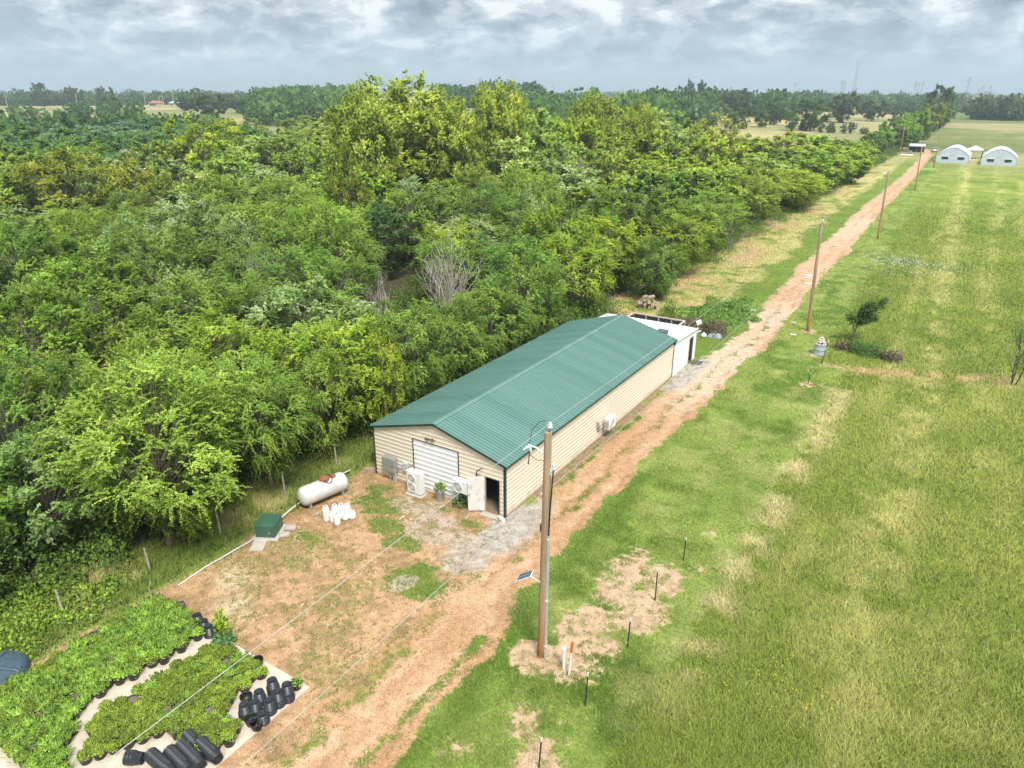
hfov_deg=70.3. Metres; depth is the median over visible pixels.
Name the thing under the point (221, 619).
yellow plant
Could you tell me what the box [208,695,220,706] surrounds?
potted plant
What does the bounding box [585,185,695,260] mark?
oak tree
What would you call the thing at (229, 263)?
elm tree
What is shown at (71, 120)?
distant wood
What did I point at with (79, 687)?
potted plant
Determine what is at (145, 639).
potted plant
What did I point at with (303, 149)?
oak tree
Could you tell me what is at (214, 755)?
plant pot
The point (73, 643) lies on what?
potted plant
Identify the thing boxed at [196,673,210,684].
potted plant
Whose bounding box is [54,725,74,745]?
potted plant
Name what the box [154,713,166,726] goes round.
potted plant
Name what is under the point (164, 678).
potted plant
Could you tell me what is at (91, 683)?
potted plant
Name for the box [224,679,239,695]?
potted plant
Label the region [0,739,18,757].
potted plant
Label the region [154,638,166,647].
potted plant
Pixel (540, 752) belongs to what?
steel post
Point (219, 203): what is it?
elm tree
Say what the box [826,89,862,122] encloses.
field tree
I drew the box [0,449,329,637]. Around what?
wire fence
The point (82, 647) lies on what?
potted plant
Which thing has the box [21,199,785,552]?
wood undergrowth
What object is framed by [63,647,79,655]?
potted plant
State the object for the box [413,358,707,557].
white gravel
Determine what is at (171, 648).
potted plant
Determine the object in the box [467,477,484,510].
entry door
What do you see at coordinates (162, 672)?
potted plant
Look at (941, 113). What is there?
hedge tree
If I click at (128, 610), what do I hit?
potted plant
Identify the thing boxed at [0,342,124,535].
elm tree
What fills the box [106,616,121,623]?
potted plant
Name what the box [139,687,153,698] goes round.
potted plant
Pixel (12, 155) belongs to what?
oak tree
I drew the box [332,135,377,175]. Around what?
elm tree
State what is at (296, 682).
plant
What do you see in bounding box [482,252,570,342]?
elm tree
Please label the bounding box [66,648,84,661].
potted plant
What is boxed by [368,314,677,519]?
metal barn
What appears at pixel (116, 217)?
elm tree
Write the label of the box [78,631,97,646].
potted plant
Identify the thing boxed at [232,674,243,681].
potted plant
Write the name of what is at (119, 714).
potted plant
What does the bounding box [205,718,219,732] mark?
potted plant
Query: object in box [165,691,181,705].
potted plant
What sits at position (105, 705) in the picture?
potted plant
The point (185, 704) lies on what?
potted plant
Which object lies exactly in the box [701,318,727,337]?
dry shrub
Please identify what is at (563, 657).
vent pipe
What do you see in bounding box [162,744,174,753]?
plant pot
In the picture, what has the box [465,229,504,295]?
cedar tree
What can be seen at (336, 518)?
gas cylinder
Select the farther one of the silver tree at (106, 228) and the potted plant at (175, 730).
the silver tree at (106, 228)
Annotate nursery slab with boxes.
[0,633,309,767]
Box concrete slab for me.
[249,540,266,551]
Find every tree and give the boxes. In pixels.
[0,120,39,154]
[0,122,41,143]
[0,135,32,147]
[0,137,25,160]
[0,139,20,153]
[0,141,30,189]
[0,147,130,222]
[0,155,65,214]
[0,161,49,214]
[0,168,39,222]
[0,203,32,259]
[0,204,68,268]
[0,214,88,336]
[0,219,75,294]
[0,220,38,289]
[0,270,120,358]
[0,276,117,433]
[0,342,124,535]
[0,347,118,468]
[0,419,128,568]
[0,464,40,561]
[3,116,30,122]
[4,125,45,139]
[6,242,139,333]
[9,138,90,199]
[11,274,174,380]
[13,345,251,550]
[23,137,95,163]
[23,149,96,209]
[26,204,118,277]
[29,82,48,106]
[31,195,100,249]
[34,204,132,300]
[36,133,87,149]
[44,123,103,142]
[49,140,85,149]
[51,126,95,138]
[52,166,135,222]
[59,138,107,181]
[62,86,84,104]
[65,151,131,197]
[65,204,160,281]
[66,125,127,139]
[66,129,116,152]
[66,327,235,494]
[71,313,202,417]
[88,213,174,289]
[89,141,141,183]
[90,186,169,218]
[93,147,173,224]
[94,86,115,102]
[94,146,145,184]
[94,220,207,323]
[97,96,123,112]
[98,189,168,239]
[101,147,190,210]
[102,132,143,155]
[107,116,160,131]
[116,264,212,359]
[117,131,159,151]
[120,226,209,291]
[122,203,202,261]
[123,126,186,138]
[125,129,151,141]
[126,269,272,376]
[127,134,185,158]
[128,139,180,199]
[133,130,180,145]
[138,129,201,182]
[138,192,224,275]
[146,161,225,218]
[147,164,234,223]
[153,118,190,128]
[156,193,253,272]
[160,113,245,191]
[172,128,211,137]
[173,95,193,110]
[173,306,299,438]
[179,123,220,138]
[181,148,243,177]
[181,171,254,236]
[187,242,302,329]
[194,93,226,114]
[196,143,276,191]
[197,116,237,136]
[198,198,280,276]
[200,208,262,292]
[201,347,320,490]
[203,126,272,164]
[205,212,327,304]
[219,125,249,138]
[220,163,300,197]
[220,173,281,220]
[221,124,250,129]
[224,134,287,179]
[226,178,289,239]
[229,274,383,386]
[230,97,245,112]
[235,241,386,358]
[236,235,298,341]
[238,117,275,134]
[244,135,275,165]
[248,173,321,247]
[251,128,275,139]
[251,136,309,183]
[253,191,344,277]
[264,312,401,440]
[264,340,365,463]
[265,131,312,170]
[267,196,363,272]
[269,138,318,173]
[273,143,332,187]
[275,115,325,133]
[277,176,349,232]
[279,122,309,140]
[285,127,327,149]
[290,170,350,214]
[291,138,347,173]
[294,116,342,136]
[297,131,327,145]
[297,201,384,306]
[304,162,346,206]
[310,225,387,290]
[312,123,329,141]
[320,83,404,206]
[322,132,370,159]
[322,169,373,228]
[324,123,385,164]
[324,202,395,255]
[331,165,408,233]
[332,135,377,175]
[343,69,471,196]
[351,295,452,407]
[353,318,414,366]
[354,324,411,423]
[356,192,408,279]
[362,181,451,269]
[387,174,450,224]
[388,182,468,243]
[389,100,420,140]
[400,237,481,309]
[404,310,461,339]
[407,177,469,217]
[409,214,506,268]
[413,292,504,386]
[414,215,486,289]
[415,214,484,319]
[417,96,486,211]
[428,183,502,243]
[439,162,513,221]
[444,274,538,362]
[446,178,526,253]
[463,121,502,168]
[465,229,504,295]
[469,75,530,174]
[472,229,568,325]
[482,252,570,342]
[484,208,557,273]
[486,161,522,210]
[488,136,544,174]
[489,161,558,222]
[496,116,541,148]
[498,117,545,155]
[500,166,568,225]
[501,103,550,121]
[501,175,568,242]
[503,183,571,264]
[508,195,605,299]
[510,121,568,172]
[524,226,626,315]
[525,107,559,138]
[528,116,566,173]
[530,145,603,214]
[531,157,588,213]
[539,166,601,229]
[545,138,615,197]
[546,114,599,163]
[559,89,620,170]
[563,205,632,260]
[565,196,637,243]
[573,174,646,217]
[574,213,650,290]
[577,150,640,200]
[580,121,631,145]
[580,132,646,178]
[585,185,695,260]
[587,127,633,167]
[604,175,650,205]
[605,108,639,172]
[611,193,687,241]
[614,107,648,162]
[619,96,659,158]
[620,159,671,198]
[621,234,691,301]
[622,104,657,124]
[626,127,684,176]
[629,167,703,228]
[632,149,689,179]
[633,207,720,273]
[636,106,673,123]
[647,119,704,159]
[648,126,701,169]
[653,116,693,153]
[658,154,732,200]
[663,194,736,256]
[669,165,750,227]
[670,134,751,184]
[671,159,734,205]
[675,127,708,154]
[678,122,720,133]
[680,186,754,241]
[684,112,748,166]
[686,77,695,93]
[692,129,736,161]
[697,80,706,92]
[720,109,739,130]
[724,174,793,223]
[725,161,769,203]
[729,152,779,168]
[730,152,779,173]
[733,136,774,157]
[733,158,783,218]
[734,105,754,128]
[737,133,774,153]
[737,137,777,164]
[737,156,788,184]
[753,105,770,126]
[757,167,835,208]
[758,129,815,161]
[759,146,801,168]
[761,163,834,201]
[765,101,785,124]
[772,130,834,154]
[780,145,862,186]
[784,111,799,130]
[784,148,858,168]
[789,149,844,189]
[793,97,833,130]
[811,148,873,183]
[816,119,825,132]
[817,137,873,154]
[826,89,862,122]
[826,121,835,132]
[833,143,871,171]
[836,141,890,169]
[839,124,847,132]
[848,121,857,133]
[857,137,876,153]
[859,99,887,120]
[859,127,868,133]
[861,130,887,154]
[872,127,902,152]
[877,120,913,151]
[885,113,923,149]
[888,109,902,127]
[904,109,934,142]
[912,107,939,139]
[917,104,945,132]
[923,83,957,122]
[924,102,951,126]
[934,102,954,126]
[943,103,957,123]
[1002,322,1023,385]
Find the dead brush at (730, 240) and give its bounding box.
[715,222,752,248]
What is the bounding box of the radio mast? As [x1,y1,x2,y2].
[852,58,858,90]
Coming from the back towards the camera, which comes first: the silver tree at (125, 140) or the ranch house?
the ranch house
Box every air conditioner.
[406,468,424,495]
[452,476,467,495]
[604,414,615,430]
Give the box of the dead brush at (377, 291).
[362,269,395,333]
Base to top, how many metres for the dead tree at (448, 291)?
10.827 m
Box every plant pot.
[31,710,42,718]
[67,692,80,699]
[122,749,130,764]
[125,749,132,765]
[127,695,138,703]
[128,750,144,765]
[143,747,155,760]
[145,748,157,761]
[147,750,160,763]
[149,752,161,764]
[150,753,162,766]
[152,755,164,767]
[161,704,172,712]
[161,761,175,767]
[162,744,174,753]
[164,745,175,754]
[166,747,177,756]
[168,749,179,757]
[169,750,180,759]
[171,752,182,760]
[173,754,184,763]
[174,755,185,765]
[176,739,186,746]
[176,757,192,767]
[177,601,184,608]
[181,744,193,751]
[183,746,195,753]
[186,749,198,756]
[187,733,197,744]
[188,751,200,759]
[189,753,205,767]
[192,612,202,621]
[195,735,205,743]
[195,737,207,746]
[197,739,207,748]
[198,618,208,631]
[199,740,209,750]
[201,742,211,752]
[202,743,214,756]
[204,623,214,636]
[204,705,214,714]
[204,745,216,758]
[206,747,222,764]
[222,657,229,663]
[238,700,249,716]
[239,691,252,701]
[244,712,256,727]
[249,698,261,712]
[249,716,262,731]
[253,655,262,665]
[253,688,266,702]
[256,710,269,726]
[263,696,276,712]
[263,705,276,714]
[266,676,279,691]
[272,687,284,703]
[281,680,293,696]
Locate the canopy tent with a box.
[968,146,983,158]
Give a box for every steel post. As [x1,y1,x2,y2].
[538,737,541,767]
[584,672,588,705]
[627,618,630,646]
[654,567,657,600]
[683,537,686,560]
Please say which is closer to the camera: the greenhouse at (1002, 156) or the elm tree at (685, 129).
the elm tree at (685, 129)
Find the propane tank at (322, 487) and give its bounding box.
[296,472,347,509]
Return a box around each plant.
[0,682,14,692]
[0,687,7,699]
[0,691,14,708]
[0,700,18,713]
[0,711,10,722]
[0,715,17,728]
[0,721,10,737]
[0,734,17,748]
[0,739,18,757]
[0,739,30,762]
[1,687,22,697]
[2,718,21,735]
[4,666,24,686]
[5,705,25,718]
[7,724,29,741]
[9,744,36,767]
[12,691,26,705]
[13,681,24,690]
[13,713,39,729]
[14,696,30,706]
[15,713,31,723]
[15,752,44,767]
[16,685,31,697]
[17,736,34,747]
[20,669,37,680]
[21,686,38,701]
[21,700,38,714]
[23,671,45,686]
[25,716,50,736]
[26,676,47,690]
[28,692,47,702]
[29,663,42,671]
[29,741,51,758]
[29,760,49,767]
[32,726,49,740]
[35,665,52,675]
[35,681,55,696]
[35,715,57,728]
[35,729,59,752]
[36,698,54,714]
[36,710,50,723]
[36,749,59,764]
[37,700,56,716]
[41,658,55,668]
[41,670,57,678]
[41,684,62,700]
[43,673,64,683]
[44,709,64,721]
[44,753,65,767]
[45,735,67,752]
[46,722,66,734]
[47,663,61,672]
[48,649,63,660]
[48,743,76,761]
[49,676,69,688]
[49,710,72,726]
[51,652,72,665]
[51,665,71,677]
[52,694,73,705]
[53,695,76,710]
[53,756,74,767]
[54,681,76,697]
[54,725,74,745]
[55,699,81,721]
[60,673,74,680]
[61,659,75,671]
[62,635,81,649]
[62,712,86,736]
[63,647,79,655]
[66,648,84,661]
[66,678,77,685]
[67,665,79,673]
[68,643,91,654]
[69,655,86,666]
[69,679,91,695]
[70,666,88,680]
[74,693,90,711]
[75,664,98,683]
[75,747,93,765]
[76,657,98,671]
[77,687,95,702]
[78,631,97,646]
[79,647,103,662]
[79,648,91,656]
[82,718,99,736]
[82,735,98,748]
[83,674,99,688]
[85,661,102,675]
[86,681,109,698]
[88,641,98,648]
[90,723,105,742]
[90,743,107,760]
[91,643,109,652]
[91,711,105,720]
[92,632,113,649]
[93,653,112,665]
[93,667,105,678]
[94,667,114,688]
[95,633,102,642]
[96,621,112,633]
[97,699,114,712]
[97,729,115,743]
[98,661,120,672]
[99,714,113,725]
[100,649,114,659]
[104,617,125,629]
[104,639,117,651]
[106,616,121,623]
[106,629,117,635]
[106,706,119,715]
[106,721,120,730]
[106,738,120,754]
[107,653,125,665]
[108,667,126,685]
[109,643,125,656]
[110,630,127,641]
[111,725,127,738]
[112,709,128,720]
[113,695,128,707]
[114,622,131,631]
[115,613,129,623]
[117,647,131,656]
[117,715,134,727]
[117,729,134,749]
[118,636,131,645]
[120,606,133,616]
[120,702,135,712]
[121,627,136,641]
[121,638,141,650]
[121,660,130,676]
[123,610,140,620]
[123,661,144,680]
[124,652,137,662]
[125,616,139,627]
[127,641,145,654]
[127,721,142,733]
[129,707,139,722]
[130,601,147,614]
[130,657,144,672]
[130,682,143,694]
[131,621,139,635]
[132,614,147,624]
[132,632,142,640]
[133,647,152,664]
[133,698,146,708]
[133,709,148,723]
[134,728,150,744]
[135,596,155,607]
[135,625,150,634]
[135,636,148,643]
[136,615,153,627]
[138,607,151,617]
[138,627,160,639]
[138,637,158,650]
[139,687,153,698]
[140,673,161,692]
[140,702,153,710]
[141,619,159,631]
[141,716,155,728]
[145,654,157,668]
[145,692,161,704]
[146,602,157,610]
[147,645,161,657]
[148,707,163,718]
[149,592,164,603]
[149,612,165,627]
[149,721,164,738]
[150,603,164,612]
[150,669,169,678]
[152,633,159,643]
[152,644,171,664]
[152,699,166,708]
[153,627,168,635]
[154,616,173,627]
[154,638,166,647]
[154,684,164,692]
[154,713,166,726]
[155,596,170,605]
[156,628,172,641]
[157,607,168,617]
[157,674,170,684]
[159,641,174,656]
[159,686,173,699]
[160,599,178,608]
[161,620,179,630]
[162,611,175,620]
[162,628,182,648]
[162,702,184,719]
[162,716,176,734]
[164,678,178,689]
[165,666,177,675]
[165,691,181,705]
[167,720,184,740]
[168,603,184,613]
[168,658,183,668]
[170,669,183,679]
[171,614,182,621]
[171,633,190,653]
[173,606,189,617]
[173,684,187,698]
[174,615,192,628]
[174,712,190,729]
[175,700,188,710]
[177,685,195,700]
[178,663,188,670]
[178,673,192,684]
[179,629,190,644]
[180,610,193,619]
[181,616,200,626]
[181,618,200,637]
[181,656,192,664]
[182,705,194,712]
[183,667,196,675]
[183,718,196,729]
[185,681,196,689]
[186,655,202,667]
[186,693,201,704]
[188,621,205,641]
[189,707,204,717]
[190,668,206,681]
[192,683,206,693]
[192,723,206,735]
[193,651,205,658]
[194,699,210,709]
[195,712,211,724]
[196,664,208,672]
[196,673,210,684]
[198,643,210,652]
[200,689,213,700]
[201,730,214,739]
[202,654,213,665]
[204,645,218,653]
[204,667,217,676]
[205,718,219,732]
[206,658,221,667]
[206,683,215,689]
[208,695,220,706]
[209,629,237,647]
[209,671,223,683]
[209,707,225,719]
[209,736,222,749]
[211,683,226,695]
[212,607,230,634]
[212,721,227,736]
[213,649,225,659]
[214,699,230,714]
[216,661,228,675]
[217,712,233,722]
[219,644,229,650]
[219,677,231,682]
[219,727,236,747]
[220,689,235,706]
[221,662,239,679]
[224,645,238,657]
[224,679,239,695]
[226,717,242,735]
[227,660,238,667]
[228,649,245,661]
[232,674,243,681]
[233,651,254,663]
[234,662,247,674]
[238,677,251,692]
[243,668,257,682]
[246,658,261,669]
[254,665,268,679]
[291,676,302,690]
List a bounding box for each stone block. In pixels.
[279,531,289,537]
[284,525,296,530]
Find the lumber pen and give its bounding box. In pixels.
[628,312,684,325]
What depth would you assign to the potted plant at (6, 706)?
24.33 m
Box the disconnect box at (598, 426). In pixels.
[596,422,603,431]
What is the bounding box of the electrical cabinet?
[382,454,397,482]
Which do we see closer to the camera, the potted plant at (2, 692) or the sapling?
the potted plant at (2, 692)
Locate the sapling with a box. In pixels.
[844,296,894,342]
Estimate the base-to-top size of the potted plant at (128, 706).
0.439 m
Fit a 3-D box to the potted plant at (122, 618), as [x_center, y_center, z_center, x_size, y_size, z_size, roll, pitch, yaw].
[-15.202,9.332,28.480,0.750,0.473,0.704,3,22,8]
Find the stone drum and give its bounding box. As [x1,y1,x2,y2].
[813,342,826,355]
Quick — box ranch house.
[149,101,164,105]
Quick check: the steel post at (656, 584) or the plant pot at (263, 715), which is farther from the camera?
the steel post at (656, 584)
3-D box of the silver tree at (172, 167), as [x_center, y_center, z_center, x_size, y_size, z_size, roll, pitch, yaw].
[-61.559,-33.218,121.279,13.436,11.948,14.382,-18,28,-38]
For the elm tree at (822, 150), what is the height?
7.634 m
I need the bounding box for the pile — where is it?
[672,315,704,332]
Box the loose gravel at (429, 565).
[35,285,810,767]
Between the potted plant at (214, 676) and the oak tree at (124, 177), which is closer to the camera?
the potted plant at (214, 676)
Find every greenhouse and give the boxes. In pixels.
[936,144,971,163]
[980,146,1017,165]
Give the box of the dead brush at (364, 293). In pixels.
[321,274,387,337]
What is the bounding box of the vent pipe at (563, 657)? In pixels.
[562,647,566,669]
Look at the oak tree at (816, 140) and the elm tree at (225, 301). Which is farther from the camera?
the oak tree at (816, 140)
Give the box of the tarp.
[707,332,721,338]
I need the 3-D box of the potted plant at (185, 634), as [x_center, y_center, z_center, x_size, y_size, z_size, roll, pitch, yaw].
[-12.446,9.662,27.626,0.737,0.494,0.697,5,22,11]
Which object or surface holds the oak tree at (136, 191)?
on the ground at (960, 182)
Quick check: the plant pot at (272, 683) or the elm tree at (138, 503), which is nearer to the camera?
the plant pot at (272, 683)
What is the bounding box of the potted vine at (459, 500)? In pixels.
[451,493,467,508]
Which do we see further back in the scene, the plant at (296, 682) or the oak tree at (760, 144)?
the oak tree at (760, 144)
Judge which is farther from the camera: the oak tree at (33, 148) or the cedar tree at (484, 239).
the oak tree at (33, 148)
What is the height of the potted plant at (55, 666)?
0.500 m
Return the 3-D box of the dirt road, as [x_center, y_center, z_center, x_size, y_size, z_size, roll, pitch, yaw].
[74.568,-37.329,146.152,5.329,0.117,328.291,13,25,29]
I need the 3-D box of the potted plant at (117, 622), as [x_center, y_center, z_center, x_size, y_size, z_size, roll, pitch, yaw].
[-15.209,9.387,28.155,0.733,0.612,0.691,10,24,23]
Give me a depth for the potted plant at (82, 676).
25.53 m
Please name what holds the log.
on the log
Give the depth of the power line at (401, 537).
16.70 m
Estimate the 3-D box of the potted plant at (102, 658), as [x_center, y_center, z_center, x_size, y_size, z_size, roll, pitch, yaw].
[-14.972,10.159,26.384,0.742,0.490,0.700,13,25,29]
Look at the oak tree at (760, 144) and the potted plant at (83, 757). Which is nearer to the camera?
the potted plant at (83, 757)
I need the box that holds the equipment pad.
[405,491,427,499]
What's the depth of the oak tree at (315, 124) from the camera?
228.28 m
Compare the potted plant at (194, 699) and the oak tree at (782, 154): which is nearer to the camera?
the potted plant at (194, 699)
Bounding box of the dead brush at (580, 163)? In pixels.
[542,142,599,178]
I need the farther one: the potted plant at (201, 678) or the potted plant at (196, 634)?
the potted plant at (196, 634)
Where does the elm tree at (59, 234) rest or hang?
on the ground at (960, 182)
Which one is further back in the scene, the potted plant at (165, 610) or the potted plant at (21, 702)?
the potted plant at (165, 610)
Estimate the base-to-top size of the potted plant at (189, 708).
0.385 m
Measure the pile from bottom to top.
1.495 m
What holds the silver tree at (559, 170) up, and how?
on the ground at (960, 182)
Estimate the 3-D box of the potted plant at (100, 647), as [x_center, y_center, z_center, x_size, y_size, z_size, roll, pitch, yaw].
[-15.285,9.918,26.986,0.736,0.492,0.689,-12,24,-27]
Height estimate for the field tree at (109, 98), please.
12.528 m
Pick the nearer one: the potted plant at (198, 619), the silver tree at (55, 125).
the potted plant at (198, 619)
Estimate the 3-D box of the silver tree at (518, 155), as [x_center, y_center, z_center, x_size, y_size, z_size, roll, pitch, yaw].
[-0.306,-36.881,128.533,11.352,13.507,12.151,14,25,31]
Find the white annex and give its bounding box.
[600,313,698,376]
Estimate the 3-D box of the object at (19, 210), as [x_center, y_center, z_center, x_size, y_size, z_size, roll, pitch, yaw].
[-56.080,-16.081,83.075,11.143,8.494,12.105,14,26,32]
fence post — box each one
[55,590,62,607]
[143,548,151,570]
[215,511,221,534]
[281,471,285,494]
[334,445,337,466]
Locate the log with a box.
[646,295,654,298]
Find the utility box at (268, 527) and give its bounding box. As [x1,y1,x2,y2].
[252,513,286,541]
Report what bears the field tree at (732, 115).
on the ground at (960, 182)
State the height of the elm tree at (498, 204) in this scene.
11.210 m
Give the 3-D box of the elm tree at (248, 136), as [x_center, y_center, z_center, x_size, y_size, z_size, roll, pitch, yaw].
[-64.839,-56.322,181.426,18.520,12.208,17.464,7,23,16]
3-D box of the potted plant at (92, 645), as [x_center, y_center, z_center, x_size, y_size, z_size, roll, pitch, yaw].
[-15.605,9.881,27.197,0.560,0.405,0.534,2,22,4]
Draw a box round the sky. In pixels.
[0,0,1023,94]
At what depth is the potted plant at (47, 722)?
23.71 m
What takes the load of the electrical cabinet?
attached to the metal barn
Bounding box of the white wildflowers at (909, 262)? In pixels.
[843,250,1007,282]
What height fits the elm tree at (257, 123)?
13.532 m
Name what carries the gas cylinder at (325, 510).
on the ground at (960, 182)
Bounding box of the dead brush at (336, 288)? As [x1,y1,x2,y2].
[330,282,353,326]
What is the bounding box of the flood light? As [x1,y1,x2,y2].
[696,319,701,332]
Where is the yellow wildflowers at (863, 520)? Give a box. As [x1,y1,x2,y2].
[663,270,1023,716]
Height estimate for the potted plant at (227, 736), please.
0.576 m
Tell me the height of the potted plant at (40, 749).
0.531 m
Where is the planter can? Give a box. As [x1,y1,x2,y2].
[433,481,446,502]
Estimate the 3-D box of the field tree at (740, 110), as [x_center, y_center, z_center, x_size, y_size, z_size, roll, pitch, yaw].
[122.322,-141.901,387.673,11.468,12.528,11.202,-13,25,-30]
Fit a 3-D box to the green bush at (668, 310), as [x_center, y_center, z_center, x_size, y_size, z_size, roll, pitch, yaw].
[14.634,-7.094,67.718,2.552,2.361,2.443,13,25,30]
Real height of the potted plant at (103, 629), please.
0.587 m
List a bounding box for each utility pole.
[516,420,555,658]
[806,219,823,330]
[877,169,889,238]
[914,145,922,190]
[933,131,940,167]
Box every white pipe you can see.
[178,539,251,584]
[282,470,349,516]
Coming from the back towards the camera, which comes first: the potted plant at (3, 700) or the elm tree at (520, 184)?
the elm tree at (520, 184)
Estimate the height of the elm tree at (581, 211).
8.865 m
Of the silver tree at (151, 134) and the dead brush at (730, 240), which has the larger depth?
the silver tree at (151, 134)
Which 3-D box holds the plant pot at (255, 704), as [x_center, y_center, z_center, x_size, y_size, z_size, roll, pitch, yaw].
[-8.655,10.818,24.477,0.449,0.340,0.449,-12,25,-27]
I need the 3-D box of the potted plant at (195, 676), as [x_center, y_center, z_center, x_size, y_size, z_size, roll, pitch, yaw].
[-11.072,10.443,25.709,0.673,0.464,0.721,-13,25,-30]
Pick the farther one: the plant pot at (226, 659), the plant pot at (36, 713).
the plant pot at (226, 659)
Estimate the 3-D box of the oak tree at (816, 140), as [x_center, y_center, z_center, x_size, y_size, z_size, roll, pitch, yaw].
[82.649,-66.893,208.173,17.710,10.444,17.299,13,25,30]
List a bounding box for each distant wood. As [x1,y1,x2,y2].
[0,87,244,105]
[0,89,1016,98]
[0,105,237,150]
[5,99,145,118]
[174,88,254,108]
[236,82,362,126]
[428,78,546,107]
[494,86,687,127]
[560,91,1023,103]
[640,85,730,126]
[713,85,799,118]
[781,89,971,113]
[960,92,1023,120]
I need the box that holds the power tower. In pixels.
[964,77,972,100]
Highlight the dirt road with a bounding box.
[262,149,932,767]
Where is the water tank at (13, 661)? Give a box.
[0,648,30,684]
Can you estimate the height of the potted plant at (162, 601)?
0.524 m
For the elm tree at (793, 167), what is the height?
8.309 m
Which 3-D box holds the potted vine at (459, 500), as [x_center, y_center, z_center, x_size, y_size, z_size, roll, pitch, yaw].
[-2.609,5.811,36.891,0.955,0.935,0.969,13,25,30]
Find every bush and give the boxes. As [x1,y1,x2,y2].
[0,535,14,583]
[656,296,683,318]
[830,338,848,351]
[842,337,887,358]
[877,349,903,364]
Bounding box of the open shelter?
[908,143,925,151]
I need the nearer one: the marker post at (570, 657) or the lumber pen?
the marker post at (570, 657)
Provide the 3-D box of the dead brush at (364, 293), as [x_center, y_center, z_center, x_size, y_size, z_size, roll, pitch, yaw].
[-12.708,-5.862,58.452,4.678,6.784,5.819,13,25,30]
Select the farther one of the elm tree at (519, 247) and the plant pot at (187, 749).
the elm tree at (519, 247)
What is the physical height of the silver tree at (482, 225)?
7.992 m
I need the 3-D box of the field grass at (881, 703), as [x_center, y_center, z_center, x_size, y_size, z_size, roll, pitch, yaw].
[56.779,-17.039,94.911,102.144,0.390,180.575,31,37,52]
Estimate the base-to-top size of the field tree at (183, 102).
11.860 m
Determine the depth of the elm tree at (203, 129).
202.78 m
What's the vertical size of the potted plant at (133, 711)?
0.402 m
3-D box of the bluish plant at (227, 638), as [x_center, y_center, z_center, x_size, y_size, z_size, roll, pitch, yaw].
[-10.886,9.659,27.447,0.990,0.632,1.066,13,25,30]
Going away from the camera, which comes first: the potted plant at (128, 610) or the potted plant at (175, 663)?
the potted plant at (175, 663)
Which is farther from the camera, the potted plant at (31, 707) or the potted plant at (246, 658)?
the potted plant at (246, 658)
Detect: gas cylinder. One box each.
[322,505,329,521]
[329,511,334,522]
[331,504,337,512]
[333,512,340,525]
[338,503,344,511]
[341,511,348,520]
[344,503,350,512]
[349,510,355,519]
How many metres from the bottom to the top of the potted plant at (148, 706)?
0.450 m
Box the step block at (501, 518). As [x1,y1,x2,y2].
[497,515,505,522]
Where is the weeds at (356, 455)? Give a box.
[2,191,841,663]
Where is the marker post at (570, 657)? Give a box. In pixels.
[568,641,573,674]
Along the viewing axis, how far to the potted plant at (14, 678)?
25.46 m
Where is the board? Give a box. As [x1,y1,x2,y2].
[364,467,375,470]
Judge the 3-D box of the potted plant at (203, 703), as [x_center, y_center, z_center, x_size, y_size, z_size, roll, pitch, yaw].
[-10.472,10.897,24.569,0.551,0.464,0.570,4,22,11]
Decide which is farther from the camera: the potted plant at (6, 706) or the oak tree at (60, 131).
the oak tree at (60, 131)
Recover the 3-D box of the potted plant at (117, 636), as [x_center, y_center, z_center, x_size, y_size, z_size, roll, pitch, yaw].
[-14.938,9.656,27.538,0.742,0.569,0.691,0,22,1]
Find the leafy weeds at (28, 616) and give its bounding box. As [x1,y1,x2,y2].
[0,569,136,659]
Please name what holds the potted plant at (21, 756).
on the nursery slab
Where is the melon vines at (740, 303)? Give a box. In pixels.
[667,296,762,327]
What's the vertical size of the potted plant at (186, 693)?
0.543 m
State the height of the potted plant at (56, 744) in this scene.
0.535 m
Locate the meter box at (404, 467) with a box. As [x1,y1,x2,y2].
[397,462,407,470]
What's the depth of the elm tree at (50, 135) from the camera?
190.88 m
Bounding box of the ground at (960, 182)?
[0,94,1023,767]
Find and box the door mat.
[690,360,702,364]
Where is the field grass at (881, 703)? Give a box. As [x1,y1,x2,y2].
[604,190,1023,767]
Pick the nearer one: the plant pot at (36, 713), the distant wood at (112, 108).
the plant pot at (36, 713)
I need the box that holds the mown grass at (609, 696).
[165,190,922,767]
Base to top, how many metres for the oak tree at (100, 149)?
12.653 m
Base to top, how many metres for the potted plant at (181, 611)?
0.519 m
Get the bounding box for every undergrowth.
[0,145,899,621]
[0,274,634,591]
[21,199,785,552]
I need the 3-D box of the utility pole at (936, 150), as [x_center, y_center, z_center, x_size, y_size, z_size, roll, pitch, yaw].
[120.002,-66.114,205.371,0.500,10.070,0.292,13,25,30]
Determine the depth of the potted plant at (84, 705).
24.70 m
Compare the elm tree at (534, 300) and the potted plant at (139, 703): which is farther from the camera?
the elm tree at (534, 300)
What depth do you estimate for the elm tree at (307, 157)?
150.93 m
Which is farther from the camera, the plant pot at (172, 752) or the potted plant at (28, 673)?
the potted plant at (28, 673)
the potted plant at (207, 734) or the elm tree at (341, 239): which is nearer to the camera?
the potted plant at (207, 734)
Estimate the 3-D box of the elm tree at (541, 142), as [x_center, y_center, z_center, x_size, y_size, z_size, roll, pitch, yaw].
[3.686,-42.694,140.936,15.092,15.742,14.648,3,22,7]
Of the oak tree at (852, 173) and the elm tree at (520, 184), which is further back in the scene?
the oak tree at (852, 173)
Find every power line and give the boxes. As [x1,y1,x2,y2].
[97,151,915,767]
[240,146,933,767]
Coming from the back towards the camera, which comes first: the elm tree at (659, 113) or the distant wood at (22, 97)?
the distant wood at (22, 97)
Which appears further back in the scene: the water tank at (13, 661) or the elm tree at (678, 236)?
the elm tree at (678, 236)
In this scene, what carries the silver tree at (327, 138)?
on the ground at (960, 182)

